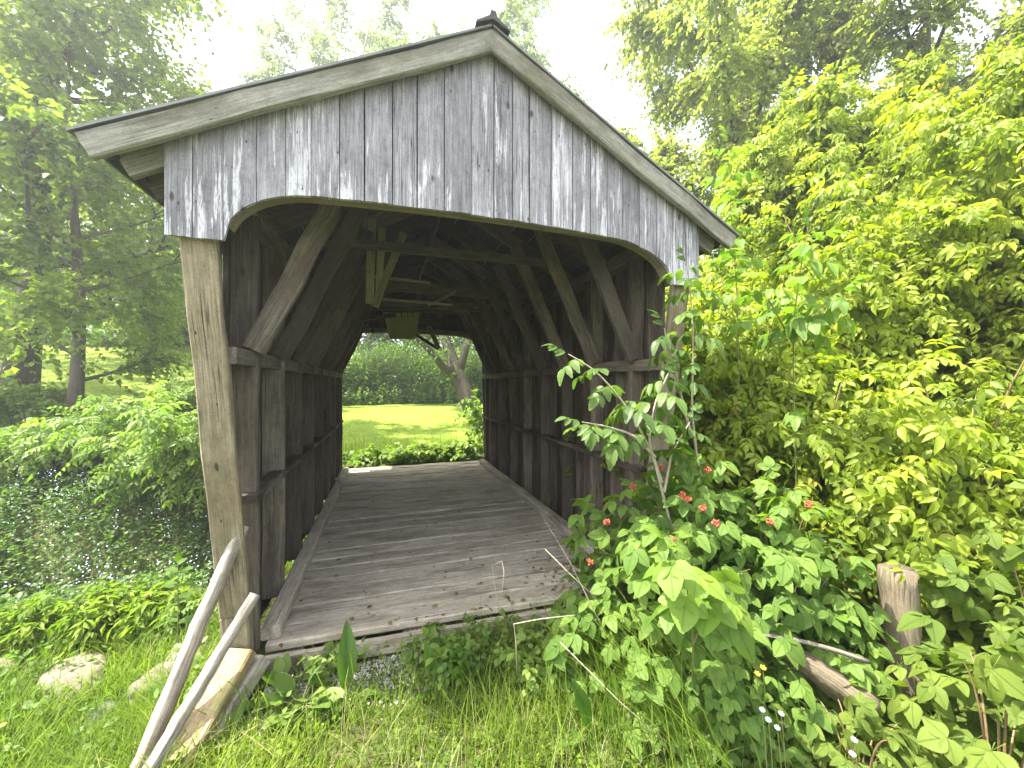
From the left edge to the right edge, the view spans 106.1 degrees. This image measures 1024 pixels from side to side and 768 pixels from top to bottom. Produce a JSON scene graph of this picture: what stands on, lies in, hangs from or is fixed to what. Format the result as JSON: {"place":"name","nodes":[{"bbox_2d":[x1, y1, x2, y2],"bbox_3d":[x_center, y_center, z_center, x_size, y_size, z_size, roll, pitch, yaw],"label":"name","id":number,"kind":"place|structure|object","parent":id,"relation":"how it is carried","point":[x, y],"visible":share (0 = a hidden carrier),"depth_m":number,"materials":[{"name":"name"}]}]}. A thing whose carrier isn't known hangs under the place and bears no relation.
{"place":"outdoors","nodes":[
{"label":"outdoors","id":0,"kind":"place"},
{"bbox_2d":[0,339,482,450],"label":"lawn","id":1,"kind":"structure","parent":0,"point":[117,393],"depth_m":13.07,"materials":[{"name":"plant"}]},
{"bbox_2d":[0,377,52,431],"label":"shrub","id":2,"kind":"object","parent":1,"relation":"on","point":[15,403],"visible":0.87,"depth_m":7.87,"materials":[{"name":"green plant"}]},
{"bbox_2d":[0,379,93,422],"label":"shrub","id":3,"kind":"object","parent":1,"relation":"on","point":[51,397],"visible":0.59,"depth_m":8.29,"materials":[{"name":"green plant"}]},
{"bbox_2d":[0,79,177,339],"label":"maple tree","id":4,"kind":"object","parent":1,"relation":"on","point":[63,256],"visible":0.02,"depth_m":20.99,"materials":[{"name":"green plant"}]},
{"bbox_2d":[0,0,242,400],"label":"maple tree","id":5,"kind":"object","parent":1,"relation":"on","point":[28,243],"visible":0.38,"depth_m":8.28,"materials":[{"name":"green plant"}]},
{"bbox_2d":[58,118,222,348],"bbox_3d":[-15.479,-6.028,16.616,7.385,9.822,7.771,0,0,-45],"label":"maple tree","id":6,"kind":"object","parent":1,"relation":"on","point":[150,239],"visible":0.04,"depth_m":16.21,"materials":[{"name":"green plant"}]},
{"bbox_2d":[0,321,481,405],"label":"undergrowth","id":7,"kind":"object","parent":1,"relation":"on","point":[394,399],"visible":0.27,"depth_m":20.85,"materials":[{"name":"green plant"}]},
{"bbox_2d":[228,0,430,84],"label":"pale tree","id":8,"kind":"object","parent":1,"relation":"on","point":[318,40],"visible":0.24,"depth_m":18.98,"materials":[{"name":"green plant"}]},
{"bbox_2d":[416,0,558,71],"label":"pale tree","id":9,"kind":"object","parent":1,"relation":"on","point":[508,13],"visible":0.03,"depth_m":18.14,"materials":[{"name":"green plant"}]},
{"bbox_2d":[520,41,615,121],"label":"pale tree","id":10,"kind":"object","parent":1,"relation":"on","point":[542,55],"visible":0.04,"depth_m":17.62,"materials":[{"name":"green plant"}]},
{"bbox_2d":[342,427,483,467],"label":"meadow grass","id":11,"kind":"structure","parent":0,"point":[380,448],"depth_m":8.88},
{"bbox_2d":[0,445,1023,767],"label":"ground","id":12,"kind":"structure","parent":0,"point":[88,565],"depth_m":2.74,"materials":[{"name":"plant"}]},
{"bbox_2d":[0,588,84,652],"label":"weed","id":13,"kind":"object","parent":12,"relation":"on","point":[11,625],"visible":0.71,"depth_m":2.91,"materials":[{"name":"green plant"}]},
{"bbox_2d":[0,689,107,767],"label":"grass clump","id":14,"kind":"object","parent":12,"relation":"on","point":[68,728],"visible":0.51,"depth_m":2.10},
{"bbox_2d":[0,410,112,498],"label":"bush","id":15,"kind":"object","parent":12,"relation":"on","point":[17,453],"visible":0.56,"depth_m":5.55,"materials":[{"name":"green plant"}]},
{"bbox_2d":[0,3,137,288],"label":"maple tree","id":16,"kind":"object","parent":12,"relation":"on","point":[2,234],"visible":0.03,"depth_m":14.48,"materials":[{"name":"green plant"}]},
{"bbox_2d":[34,650,106,712],"bbox_3d":[-3.019,2.040,2.642,0.357,0.127,0.620,0,4,-40],"label":"rock","id":17,"kind":"object","parent":12,"relation":"on","point":[68,674],"visible":0.41,"depth_m":2.65,"materials":[{"name":"stone"}]},
{"bbox_2d":[40,575,148,658],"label":"weed","id":18,"kind":"object","parent":12,"relation":"on","point":[93,615],"visible":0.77,"depth_m":2.94,"materials":[{"name":"green plant"}]},
{"bbox_2d":[33,654,164,751],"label":"grass clump","id":19,"kind":"object","parent":12,"relation":"on","point":[92,711],"visible":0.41,"depth_m":2.36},
{"bbox_2d":[18,391,196,490],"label":"bush","id":20,"kind":"object","parent":12,"relation":"on","point":[102,414],"visible":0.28,"depth_m":5.65,"materials":[{"name":"green plant"}]},
{"bbox_2d":[0,0,222,417],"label":"maple tree","id":21,"kind":"object","parent":12,"relation":"on","point":[11,35],"visible":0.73,"depth_m":8.38,"materials":[{"name":"green plant"}]},
{"bbox_2d":[73,401,207,522],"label":"bush","id":22,"kind":"object","parent":12,"relation":"on","point":[161,441],"visible":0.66,"depth_m":5.20,"materials":[{"name":"green plant"}]},
{"bbox_2d":[127,662,166,702],"bbox_3d":[-2.385,1.992,2.569,0.212,0.162,0.344,0,2,-18],"label":"rock","id":23,"kind":"object","parent":12,"relation":"on","point":[139,684],"visible":0.24,"depth_m":2.49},
{"bbox_2d":[0,455,307,642],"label":"bank cover","id":24,"kind":"object","parent":12,"relation":"on","point":[17,488],"visible":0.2,"depth_m":5.05,"materials":[{"name":"green plant"}]},
{"bbox_2d":[112,574,203,656],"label":"weed","id":25,"kind":"object","parent":12,"relation":"on","point":[149,606],"visible":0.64,"depth_m":3.01,"materials":[{"name":"green plant"}]},
{"bbox_2d":[124,366,197,450],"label":"bush","id":26,"kind":"object","parent":12,"relation":"on","point":[184,391],"visible":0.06,"depth_m":6.49,"materials":[{"name":"green plant"}]},
{"bbox_2d":[163,552,195,643],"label":"weed","id":27,"kind":"object","parent":12,"relation":"on","point":[178,558],"visible":0.92,"depth_m":2.76,"materials":[{"name":"green plant"}]},
{"bbox_2d":[157,591,218,638],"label":"weed","id":28,"kind":"object","parent":12,"relation":"on","point":[191,607],"visible":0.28,"depth_m":3.02,"materials":[{"name":"green plant"}]},
{"bbox_2d":[130,526,248,767],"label":"log rail","id":29,"kind":"object","parent":12,"relation":"on","point":[164,709],"visible":0.91,"depth_m":1.91,"materials":[{"name":"wood"}]},
{"bbox_2d":[162,635,216,675],"bbox_3d":[-2.238,1.904,2.711,0.469,0.190,0.351,-6,-9,35],"label":"rock","id":30,"kind":"object","parent":12,"relation":"on","point":[173,658],"visible":0.12,"depth_m":2.60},
{"bbox_2d":[142,592,259,767],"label":"log rail","id":31,"kind":"object","parent":12,"relation":"on","point":[179,718],"visible":0.99,"depth_m":1.84,"materials":[{"name":"wood"}]},
{"bbox_2d":[162,648,255,767],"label":"plank","id":32,"kind":"object","parent":12,"relation":"on","point":[232,666],"visible":0.45,"depth_m":1.97,"materials":[{"name":"wood"}]},
{"bbox_2d":[197,700,250,753],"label":"dock plant","id":33,"kind":"object","parent":12,"relation":"on","point":[239,709],"visible":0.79,"depth_m":1.91,"materials":[{"name":"green plant"}]},
{"bbox_2d":[192,660,289,745],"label":"grass clump","id":34,"kind":"object","parent":12,"relation":"on","point":[257,700],"visible":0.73,"depth_m":1.97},
{"bbox_2d":[214,655,270,736],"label":"beam","id":35,"kind":"structure","parent":12,"relation":"on","point":[260,664],"depth_m":2.11,"materials":[{"name":"grey wood"}]},
{"bbox_2d":[244,652,330,720],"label":"weed","id":36,"kind":"object","parent":12,"relation":"on","point":[283,664],"visible":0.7,"depth_m":2.19,"materials":[{"name":"green plant"}]},
{"bbox_2d":[259,663,345,728],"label":"weed","id":37,"kind":"object","parent":12,"relation":"on","point":[283,680],"visible":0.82,"depth_m":2.06,"materials":[{"name":"green plant"}]},
{"bbox_2d":[297,640,339,679],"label":"weed","id":38,"kind":"object","parent":12,"relation":"on","point":[330,646],"visible":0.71,"depth_m":2.32,"materials":[{"name":"green plant"}]},
{"bbox_2d":[0,589,637,767],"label":"weeds","id":39,"kind":"object","parent":12,"relation":"on","point":[478,666],"visible":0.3,"depth_m":2.44,"materials":[{"name":"green plant"}]},
{"bbox_2d":[161,271,481,404],"bbox_3d":[-7.723,-2.437,22.658,21.590,7.534,5.071,0,0,-18],"label":"tree","id":40,"kind":"object","parent":12,"relation":"on","point":[354,374],"visible":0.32,"depth_m":21.92,"materials":[{"name":"green plant"}]},
{"bbox_2d":[305,620,380,719],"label":"dock plant","id":41,"kind":"object","parent":12,"relation":"on","point":[347,646],"visible":0.72,"depth_m":2.14,"materials":[{"name":"green plant"}]},
{"bbox_2d":[342,447,389,467],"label":"weed plant","id":42,"kind":"object","parent":12,"relation":"on","point":[367,461],"visible":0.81,"depth_m":7.63,"materials":[{"name":"green plant"}]},
{"bbox_2d":[336,637,420,704],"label":"grass clump","id":43,"kind":"object","parent":12,"relation":"on","point":[373,676],"visible":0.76,"depth_m":2.21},
{"bbox_2d":[369,442,414,464],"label":"weed plant","id":44,"kind":"object","parent":12,"relation":"on","point":[391,456],"visible":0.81,"depth_m":7.83,"materials":[{"name":"green plant"}]},
{"bbox_2d":[248,627,542,734],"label":"gravel","id":45,"kind":"structure","parent":12,"relation":"on","point":[361,672],"depth_m":2.29,"materials":[{"name":"gravel"}]},
{"bbox_2d":[360,333,440,361],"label":"woodland tree","id":46,"kind":"object","parent":12,"relation":"on","point":[367,336],"visible":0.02,"depth_m":30.36,"materials":[{"name":"green plant"}]},
{"bbox_2d":[65,9,740,672],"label":"covered bridge","id":47,"kind":"structure","parent":12,"relation":"on","point":[527,203],"depth_m":2.73,"materials":[{"name":"grey wood"}]},
{"bbox_2d":[366,218,375,304],"bbox_3d":[-1.373,-1.193,3.750,0.099,0.830,0.038,0,0,-18],"label":"loose board","id":48,"kind":"object","parent":47,"relation":"hanging from","point":[370,270],"visible":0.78,"depth_m":3.74,"materials":[{"name":"brown wood"}]},
{"bbox_2d":[375,228,385,293],"bbox_3d":[-1.332,-1.246,3.900,0.100,0.672,0.040,0,0,-18],"label":"loose board","id":49,"kind":"object","parent":47,"relation":"hanging from","point":[380,257],"visible":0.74,"depth_m":3.88,"materials":[{"name":"brown wood"}]},
{"bbox_2d":[371,231,406,308],"bbox_3d":[-1.251,-1.170,3.930,0.351,0.822,0.046,0,0,-29],"label":"loose board","id":50,"kind":"object","parent":47,"relation":"attached to","point":[388,271],"visible":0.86,"depth_m":3.91,"materials":[{"name":"brown wood"}]},
{"bbox_2d":[383,312,419,339],"bbox_3d":[-1.845,-0.954,6.278,0.636,0.514,0.500,0,0,-1],"label":"board panel","id":51,"kind":"object","parent":47,"relation":"hanging from","point":[400,327],"visible":0.98,"depth_m":6.26,"materials":[{"name":"brown wood"}]},
{"bbox_2d":[382,298,453,305],"bbox_3d":[-1.250,-1.076,5.051,0.954,0.151,0.147,0,0,6],"label":"loose board","id":52,"kind":"object","parent":47,"relation":"on","point":[419,302],"visible":0.95,"depth_m":4.99,"materials":[{"name":"brown wood"}]},
{"bbox_2d":[279,468,592,647],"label":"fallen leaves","id":53,"kind":"object","parent":47,"relation":"on","point":[337,635],"visible":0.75,"depth_m":3.17,"materials":[{"name":"brown plant"}]},
{"bbox_2d":[394,441,439,463],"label":"weed plant","id":54,"kind":"object","parent":12,"relation":"on","point":[412,455],"visible":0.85,"depth_m":7.94,"materials":[{"name":"green plant"}]},
{"bbox_2d":[367,333,482,424],"bbox_3d":[-2.619,-1.789,14.008,7.248,7.208,5.002,0,0,-42],"label":"leaning tree","id":55,"kind":"object","parent":12,"relation":"on","point":[454,369],"visible":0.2,"depth_m":13.42,"materials":[{"name":"green plant"}]},
{"bbox_2d":[413,640,456,701],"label":"dock plant","id":56,"kind":"object","parent":12,"relation":"on","point":[428,652],"visible":0.66,"depth_m":2.21,"materials":[{"name":"green plant"}]},
{"bbox_2d":[388,653,485,743],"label":"grass clump","id":57,"kind":"object","parent":12,"relation":"on","point":[421,707],"visible":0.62,"depth_m":2.06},
{"bbox_2d":[416,444,460,462],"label":"weed plant","id":58,"kind":"object","parent":12,"relation":"on","point":[442,454],"visible":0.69,"depth_m":8.16,"materials":[{"name":"green plant"}]},
{"bbox_2d":[396,622,490,696],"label":"weed","id":59,"kind":"object","parent":12,"relation":"on","point":[432,633],"visible":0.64,"depth_m":2.33,"materials":[{"name":"green plant"}]},
{"bbox_2d":[437,641,475,702],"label":"weed","id":60,"kind":"object","parent":12,"relation":"on","point":[462,654],"visible":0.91,"depth_m":2.18,"materials":[{"name":"green plant"}]},
{"bbox_2d":[375,665,543,767],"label":"grass clump","id":61,"kind":"object","parent":12,"relation":"on","point":[471,741],"visible":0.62,"depth_m":1.90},
{"bbox_2d":[446,430,483,460],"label":"weed plant","id":62,"kind":"object","parent":12,"relation":"on","point":[467,445],"visible":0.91,"depth_m":8.27,"materials":[{"name":"green plant"}]},
{"bbox_2d":[454,389,483,445],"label":"bush","id":63,"kind":"object","parent":12,"relation":"on","point":[474,410],"visible":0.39,"depth_m":9.13,"materials":[{"name":"green plant"}]},
{"bbox_2d":[0,595,1011,767],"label":"clover","id":64,"kind":"object","parent":12,"relation":"on","point":[476,764],"visible":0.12,"depth_m":1.89,"materials":[{"name":"green plant"}]},
{"bbox_2d":[403,641,614,767],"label":"grass clump","id":65,"kind":"object","parent":12,"relation":"on","point":[521,750],"visible":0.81,"depth_m":1.80,"materials":[{"name":"plant"}]},
{"bbox_2d":[444,627,576,762],"bbox_3d":[-0.035,1.651,2.047,0.701,0.270,0.790,0,0,-18],"label":"grass clump","id":66,"kind":"object","parent":12,"relation":"on","point":[526,701],"visible":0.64,"depth_m":2.04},
{"bbox_2d":[0,560,1023,767],"bbox_3d":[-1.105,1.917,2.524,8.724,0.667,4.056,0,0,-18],"label":"grass","id":67,"kind":"structure","parent":12,"relation":"on","point":[139,727],"depth_m":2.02,"materials":[{"name":"plant"}]},
{"bbox_2d":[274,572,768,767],"bbox_3d":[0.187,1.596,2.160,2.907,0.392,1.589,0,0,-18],"label":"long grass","id":68,"kind":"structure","parent":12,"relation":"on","point":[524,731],"depth_m":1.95,"materials":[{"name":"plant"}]},
{"bbox_2d":[490,623,584,707],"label":"weed","id":69,"kind":"object","parent":12,"relation":"on","point":[521,635],"visible":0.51,"depth_m":2.24,"materials":[{"name":"green plant"}]},
{"bbox_2d":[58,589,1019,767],"bbox_3d":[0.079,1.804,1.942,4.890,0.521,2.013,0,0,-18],"label":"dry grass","id":70,"kind":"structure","parent":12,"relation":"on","point":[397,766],"depth_m":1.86,"materials":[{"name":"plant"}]},
{"bbox_2d":[559,673,617,746],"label":"dock plant","id":71,"kind":"object","parent":12,"relation":"on","point":[581,696],"visible":0.82,"depth_m":1.91,"materials":[{"name":"green plant"}]},
{"bbox_2d":[532,633,653,767],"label":"grass clump","id":72,"kind":"object","parent":12,"relation":"on","point":[585,685],"visible":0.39,"depth_m":2.00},
{"bbox_2d":[559,549,632,594],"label":"weed","id":73,"kind":"object","parent":12,"relation":"on","point":[591,567],"visible":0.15,"depth_m":2.94,"materials":[{"name":"green plant"}]},
{"bbox_2d":[500,569,696,762],"bbox_3d":[0.510,1.445,2.046,1.063,0.628,0.796,0,0,13],"label":"grass clump","id":74,"kind":"object","parent":12,"relation":"on","point":[616,666],"visible":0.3,"depth_m":2.02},
{"bbox_2d":[509,589,726,767],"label":"grass clump","id":75,"kind":"object","parent":12,"relation":"on","point":[652,752],"visible":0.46,"depth_m":1.84,"materials":[{"name":"plant"}]},
{"bbox_2d":[540,343,711,534],"bbox_3d":[0.846,0.790,2.268,1.408,2.030,0.483,0,0,-18],"label":"box elder sapling","id":76,"kind":"object","parent":12,"relation":"on","point":[615,444],"visible":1,"depth_m":2.17,"materials":[{"name":"green plant"}]},
{"bbox_2d":[496,560,793,767],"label":"grass clump","id":77,"kind":"object","parent":12,"relation":"on","point":[683,705],"visible":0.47,"depth_m":1.78,"materials":[{"name":"plant"}]},
{"bbox_2d":[502,557,788,767],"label":"grass clump","id":78,"kind":"object","parent":12,"relation":"on","point":[706,745],"visible":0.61,"depth_m":1.70,"materials":[{"name":"plant"}]},
{"bbox_2d":[582,656,771,767],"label":"grass clump","id":79,"kind":"object","parent":12,"relation":"on","point":[706,762],"visible":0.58,"depth_m":1.72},
{"bbox_2d":[647,244,724,555],"bbox_3d":[1.307,0.458,2.566,1.064,2.692,0.388,0,0,-26],"label":"box elder sapling","id":80,"kind":"object","parent":12,"relation":"on","point":[692,367],"visible":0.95,"depth_m":2.45,"materials":[{"name":"green plant"}]},
{"bbox_2d":[538,435,843,767],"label":"raspberry bush","id":81,"kind":"object","parent":12,"relation":"on","point":[633,553],"visible":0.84,"depth_m":2.08,"materials":[{"name":"green plant"}]},
{"bbox_2d":[763,633,869,663],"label":"branch","id":82,"kind":"object","parent":81,"relation":"on","point":[837,651],"visible":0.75,"depth_m":1.88,"materials":[{"name":"brown plant"}]},
{"bbox_2d":[642,525,754,692],"bbox_3d":[0.810,1.159,1.640,0.665,1.210,0.387,0,0,-43],"label":"bramble shoot","id":83,"kind":"object","parent":12,"relation":"on","point":[727,623],"visible":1,"depth_m":1.51,"materials":[{"name":"green plant"}]},
{"bbox_2d":[665,257,754,318],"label":"box elder bush","id":84,"kind":"object","parent":12,"relation":"on","point":[725,269],"depth_m":6.07,"materials":[{"name":"green plant"}]},
{"bbox_2d":[598,396,829,573],"bbox_3d":[1.860,1.127,3.640,2.227,2.044,1.879,0,0,-18],"label":"box elder bush","id":85,"kind":"object","parent":12,"relation":"on","point":[744,481],"visible":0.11,"depth_m":3.11,"materials":[{"name":"green plant"}]},
{"bbox_2d":[639,620,817,767],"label":"creeper","id":86,"kind":"object","parent":12,"relation":"on","point":[754,723],"visible":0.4,"depth_m":1.76,"materials":[{"name":"green plant"}]},
{"bbox_2d":[697,126,772,476],"bbox_3d":[1.845,-0.198,3.203,0.422,3.953,0.455,0,0,-28],"label":"box elder sapling","id":87,"kind":"object","parent":12,"relation":"on","point":[727,255],"visible":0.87,"depth_m":3.21,"materials":[{"name":"green plant"}]},
{"bbox_2d":[616,272,922,497],"bbox_3d":[2.271,0.354,4.086,2.899,3.127,2.496,0,0,-18],"label":"box elder bush","id":88,"kind":"object","parent":12,"relation":"on","point":[721,372],"visible":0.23,"depth_m":3.39,"materials":[{"name":"green plant"}]},
{"bbox_2d":[594,0,949,286],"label":"willow tree","id":89,"kind":"object","parent":12,"relation":"on","point":[669,38],"visible":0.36,"depth_m":10.94,"materials":[{"name":"green plant"}]},
{"bbox_2d":[680,456,901,741],"bbox_3d":[1.611,1.149,2.334,1.363,1.396,1.074,0,0,-18],"label":"raspberry bush","id":90,"kind":"object","parent":12,"relation":"on","point":[811,550],"visible":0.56,"depth_m":2.06,"materials":[{"name":"green plant"}]},
{"bbox_2d":[729,202,875,529],"bbox_3d":[1.883,0.293,2.671,0.735,2.950,0.664,0,0,18],"label":"box elder sapling","id":91,"kind":"object","parent":12,"relation":"on","point":[805,327],"visible":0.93,"depth_m":2.54,"materials":[{"name":"green plant"}]},
{"bbox_2d":[792,591,909,739],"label":"creeper","id":92,"kind":"object","parent":12,"relation":"on","point":[835,658],"visible":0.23,"depth_m":1.96,"materials":[{"name":"green plant"}]},
{"bbox_2d":[689,46,1016,305],"bbox_3d":[5.826,-1.758,6.949,5.203,8.010,4.520,0,0,-1],"label":"box elder bush","id":93,"kind":"object","parent":12,"relation":"on","point":[782,167],"visible":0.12,"depth_m":5.84,"materials":[{"name":"green plant"}]},
{"bbox_2d":[768,683,943,767],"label":"bramble","id":94,"kind":"object","parent":12,"relation":"on","point":[865,722],"visible":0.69,"depth_m":1.67,"materials":[{"name":"green plant"}]},
{"bbox_2d":[766,638,880,715],"bbox_3d":[1.520,1.431,1.906,0.442,0.278,0.127,0,0,33],"label":"log","id":95,"kind":"object","parent":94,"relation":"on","point":[829,681],"visible":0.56,"depth_m":1.86,"materials":[{"name":"wood"}]},
{"bbox_2d":[704,345,1011,636],"bbox_3d":[2.380,1.044,3.204,2.035,2.753,2.161,0,0,-38],"label":"box elder bush","id":96,"kind":"object","parent":12,"relation":"on","point":[829,456],"visible":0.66,"depth_m":2.57,"materials":[{"name":"green plant"}]},
{"bbox_2d":[706,162,1023,420],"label":"box elder bush","id":97,"kind":"object","parent":12,"relation":"on","point":[917,309],"visible":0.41,"depth_m":3.50,"materials":[{"name":"green plant"}]},
{"bbox_2d":[709,0,1023,267],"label":"willow tree","id":98,"kind":"object","parent":12,"relation":"on","point":[944,17],"visible":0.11,"depth_m":10.26,"materials":[{"name":"green plant"}]},
{"bbox_2d":[756,333,1023,631],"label":"box elder bush","id":99,"kind":"object","parent":12,"relation":"on","point":[997,460],"visible":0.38,"depth_m":2.61,"materials":[{"name":"green plant"}]},
{"bbox_2d":[876,561,923,722],"bbox_3d":[2.139,1.430,2.119,0.204,0.842,0.191,0,0,-18],"label":"post","id":100,"kind":"object","parent":12,"relation":"on","point":[895,601],"visible":0.5,"depth_m":2.08,"materials":[{"name":"wood"}]},
{"bbox_2d":[793,463,1023,715],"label":"bramble","id":101,"kind":"object","parent":12,"relation":"on","point":[924,566],"visible":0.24,"depth_m":2.25,"materials":[{"name":"green plant"}]},
{"bbox_2d":[853,33,1023,414],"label":"box elder bush","id":102,"kind":"object","parent":12,"relation":"on","point":[995,170],"visible":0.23,"depth_m":3.64,"materials":[{"name":"green plant"}]},
{"bbox_2d":[871,611,1023,767],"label":"bramble","id":103,"kind":"object","parent":12,"relation":"on","point":[995,679],"visible":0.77,"depth_m":1.64,"materials":[{"name":"green plant"}]},
{"bbox_2d":[919,479,1023,757],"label":"bramble","id":104,"kind":"object","parent":12,"relation":"on","point":[947,589],"visible":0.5,"depth_m":2.02,"materials":[{"name":"green plant"}]},
{"bbox_2d":[927,8,1021,124],"bbox_3d":[14.961,-3.551,9.594,10.000,14.210,8.800,0,0,-30],"label":"willow tree","id":105,"kind":"object","parent":12,"relation":"on","point":[1001,31],"visible":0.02,"depth_m":10.29,"materials":[{"name":"green plant"}]},
{"bbox_2d":[3,0,1023,362],"label":"sky","id":106,"kind":"structure","parent":0,"point":[578,50],"materials":[{"name":"white"}]},
{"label":"water","id":107,"kind":"structure","parent":0,"visible":0},
{"bbox_2d":[4,461,213,594],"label":"forget me nots","id":108,"kind":"object","parent":107,"relation":"on","point":[106,546],"visible":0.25,"depth_m":4.87,"materials":[{"name":"blue plant"}]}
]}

